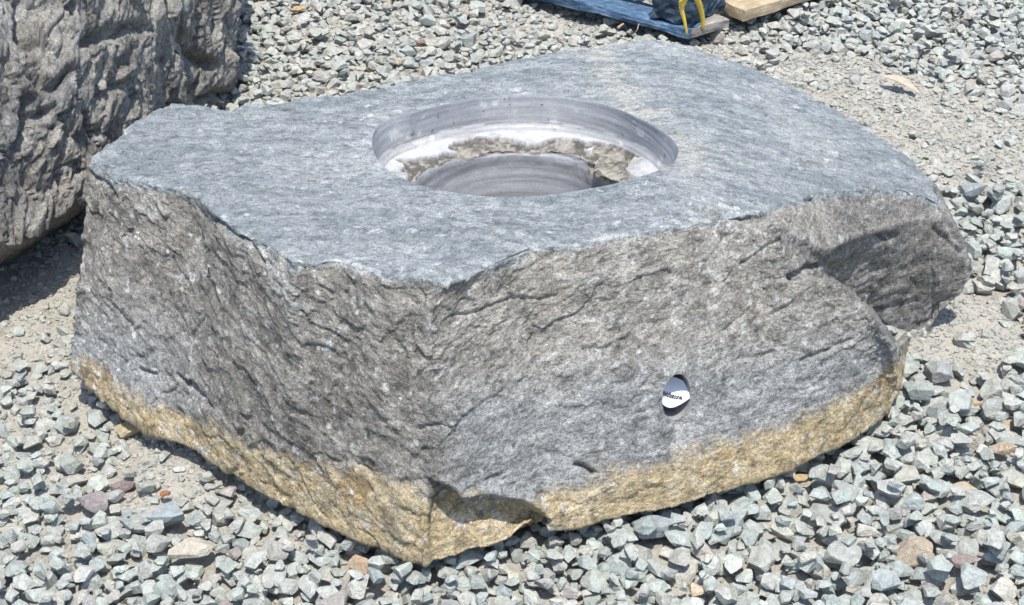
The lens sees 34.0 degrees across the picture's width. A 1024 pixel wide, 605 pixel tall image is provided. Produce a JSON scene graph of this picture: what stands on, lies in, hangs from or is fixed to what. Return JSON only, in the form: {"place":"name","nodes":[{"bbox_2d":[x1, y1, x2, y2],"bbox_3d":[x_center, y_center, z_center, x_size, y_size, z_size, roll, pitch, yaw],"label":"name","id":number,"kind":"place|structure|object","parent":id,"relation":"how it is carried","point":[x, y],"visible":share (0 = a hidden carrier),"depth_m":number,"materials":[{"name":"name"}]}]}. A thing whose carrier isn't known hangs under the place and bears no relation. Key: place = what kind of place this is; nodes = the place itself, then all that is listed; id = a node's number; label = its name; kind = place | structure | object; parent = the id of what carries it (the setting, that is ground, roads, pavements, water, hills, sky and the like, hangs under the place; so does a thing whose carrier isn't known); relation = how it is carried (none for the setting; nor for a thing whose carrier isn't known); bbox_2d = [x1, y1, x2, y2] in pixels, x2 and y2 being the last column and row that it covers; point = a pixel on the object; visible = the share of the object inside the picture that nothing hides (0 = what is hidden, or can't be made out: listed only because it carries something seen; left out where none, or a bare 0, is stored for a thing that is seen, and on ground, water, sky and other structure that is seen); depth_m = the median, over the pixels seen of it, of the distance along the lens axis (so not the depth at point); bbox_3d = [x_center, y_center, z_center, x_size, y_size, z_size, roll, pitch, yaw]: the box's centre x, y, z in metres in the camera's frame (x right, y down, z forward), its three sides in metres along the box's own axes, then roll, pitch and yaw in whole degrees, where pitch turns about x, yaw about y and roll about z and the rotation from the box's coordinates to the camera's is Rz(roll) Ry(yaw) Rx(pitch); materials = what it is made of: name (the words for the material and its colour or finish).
{"place":"outdoors","nodes":[
{"label":"outdoors","id":0,"kind":"place"},
{"bbox_2d":[0,0,1023,604],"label":"ground","id":1,"kind":"structure","parent":0,"point":[378,590],"depth_m":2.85,"materials":[{"name":"grey gravel"}]},
{"bbox_2d":[79,491,108,512],"bbox_3d":[-0.614,0.293,2.455,0.046,0.024,0.034,0,32,0],"label":"stone","id":2,"kind":"object","parent":1,"relation":"on","point":[94,502],"visible":1,"depth_m":2.45,"materials":[{"name":"pink stone"}]},
{"bbox_2d":[0,0,242,265],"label":"rough boulder","id":3,"kind":"object","parent":1,"relation":"on","point":[82,82],"visible":0.83,"depth_m":2.97,"materials":[{"name":"grey stone"}]},
{"bbox_2d":[108,480,135,492],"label":"stone","id":4,"kind":"object","parent":1,"relation":"on","point":[124,486],"visible":0.91,"depth_m":2.50,"materials":[{"name":"pink stone"}]},
{"bbox_2d":[115,422,138,437],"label":"stone","id":5,"kind":"object","parent":1,"relation":"on","point":[124,429],"visible":0.62,"depth_m":2.61,"materials":[{"name":"beige stone"}]},
{"bbox_2d":[146,500,184,527],"bbox_3d":[-0.501,0.307,2.429,0.059,0.036,0.050,0,32,0],"label":"stone","id":6,"kind":"object","parent":1,"relation":"on","point":[170,513],"visible":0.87,"depth_m":2.41,"materials":[{"name":"grey stone"}]},
{"bbox_2d":[160,490,170,496],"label":"stone","id":7,"kind":"object","parent":1,"relation":"on","point":[164,493],"visible":1,"depth_m":2.48,"materials":[{"name":"orange stone"}]},
{"bbox_2d":[167,537,213,559],"bbox_3d":[-0.452,0.348,2.369,0.064,0.024,0.035,0,32,0],"label":"stone","id":8,"kind":"object","parent":1,"relation":"on","point":[192,547],"visible":1,"depth_m":2.36,"materials":[{"name":"beige stone"}]},
{"bbox_2d":[291,6,305,11],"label":"stone","id":9,"kind":"object","parent":1,"relation":"on","point":[298,8],"visible":1,"depth_m":4.07,"materials":[{"name":"beige stone"}]},
{"bbox_2d":[296,14,310,22],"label":"stone","id":10,"kind":"object","parent":1,"relation":"on","point":[302,18],"visible":1,"depth_m":4.01,"materials":[{"name":"white stone"}]},
{"bbox_2d":[349,554,369,574],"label":"stone","id":11,"kind":"object","parent":1,"relation":"on","point":[358,563],"visible":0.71,"depth_m":2.33,"materials":[{"name":"beige stone"}]},
{"bbox_2d":[415,39,425,46],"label":"stone","id":12,"kind":"object","parent":1,"relation":"on","point":[420,43],"visible":1,"depth_m":3.90,"materials":[{"name":"pink stone"}]},
{"bbox_2d":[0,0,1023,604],"bbox_3d":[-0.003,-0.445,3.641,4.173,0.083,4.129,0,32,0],"label":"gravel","id":13,"kind":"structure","parent":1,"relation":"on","point":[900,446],"depth_m":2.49,"materials":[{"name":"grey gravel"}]},
{"bbox_2d":[793,474,810,482],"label":"stone","id":14,"kind":"object","parent":13,"relation":"on","point":[801,478],"visible":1,"depth_m":2.50,"materials":[{"name":"beige stone"}]},
{"bbox_2d":[892,536,932,566],"bbox_3d":[0.567,0.351,2.364,0.056,0.031,0.045,0,32,0],"label":"stone","id":15,"kind":"object","parent":13,"relation":"on","point":[908,550],"visible":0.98,"depth_m":2.35,"materials":[{"name":"beige stone"}]},
{"bbox_2d":[973,400,982,405],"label":"stone","id":16,"kind":"object","parent":13,"relation":"on","point":[976,403],"visible":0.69,"depth_m":2.66,"materials":[{"name":"beige stone"}]},
{"bbox_2d":[69,40,972,566],"bbox_3d":[0.031,-0.079,2.740,1.466,0.480,1.037,-14,35,-22],"label":"carved boulder","id":17,"kind":"object","parent":1,"relation":"on","point":[425,320],"visible":1,"depth_m":2.46,"materials":[{"name":"stone"}]},
{"bbox_2d":[662,376,689,407],"bbox_3d":[0.231,0.127,2.414,0.046,0.040,0.032,-12,34,-19],"label":"sticker","id":18,"kind":"object","parent":17,"relation":"on","point":[675,392],"visible":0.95,"depth_m":2.42,"materials":[{"name":"white paper"}]},
{"bbox_2d":[631,515,672,538],"bbox_3d":[0.202,0.320,2.412,0.060,0.031,0.045,-8,33,-12],"label":"stone","id":19,"kind":"object","parent":1,"relation":"on","point":[662,522],"visible":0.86,"depth_m":2.40,"materials":[{"name":"grey stone"}]},
{"bbox_2d":[541,0,808,38],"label":"pallet","id":20,"kind":"object","parent":1,"relation":"on","point":[663,15],"visible":0.92,"depth_m":3.95,"materials":[{"name":"blue paint"}]},
{"bbox_2d":[679,0,704,34],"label":"strap","id":21,"kind":"object","parent":20,"relation":"attached to","point":[682,3],"visible":1,"depth_m":3.84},
{"bbox_2d":[881,75,919,92],"bbox_3d":[0.857,-0.485,3.696,0.100,0.017,0.028,26,41,36],"label":"dry leaf","id":22,"kind":"object","parent":1,"relation":"on","point":[903,81],"visible":1,"depth_m":3.70,"materials":[{"name":"beige plant"}]},
{"bbox_2d":[924,361,953,383],"bbox_3d":[0.701,0.113,2.745,0.044,0.033,0.036,0,32,0],"label":"stone","id":23,"kind":"object","parent":1,"relation":"on","point":[937,371],"visible":0.98,"depth_m":2.74,"materials":[{"name":"grey stone"}]},
{"bbox_2d":[953,481,975,489],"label":"stone","id":24,"kind":"object","parent":1,"relation":"on","point":[965,485],"visible":0.54,"depth_m":2.48,"materials":[{"name":"beige stone"}]},
{"bbox_2d":[949,552,981,568],"bbox_3d":[0.635,0.361,2.347,0.045,0.018,0.026,9,33,14],"label":"stone","id":25,"kind":"object","parent":1,"relation":"on","point":[958,560],"visible":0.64,"depth_m":2.34,"materials":[{"name":"pink stone"}]},
{"bbox_2d":[959,183,986,196],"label":"stone","id":26,"kind":"object","parent":1,"relation":"on","point":[971,189],"visible":1,"depth_m":3.27,"materials":[{"name":"grey stone"}]},
{"bbox_2d":[989,441,1016,454],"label":"stone","id":27,"kind":"object","parent":1,"relation":"on","point":[1004,448],"visible":0.83,"depth_m":2.56,"materials":[{"name":"beige stone"}]}
]}

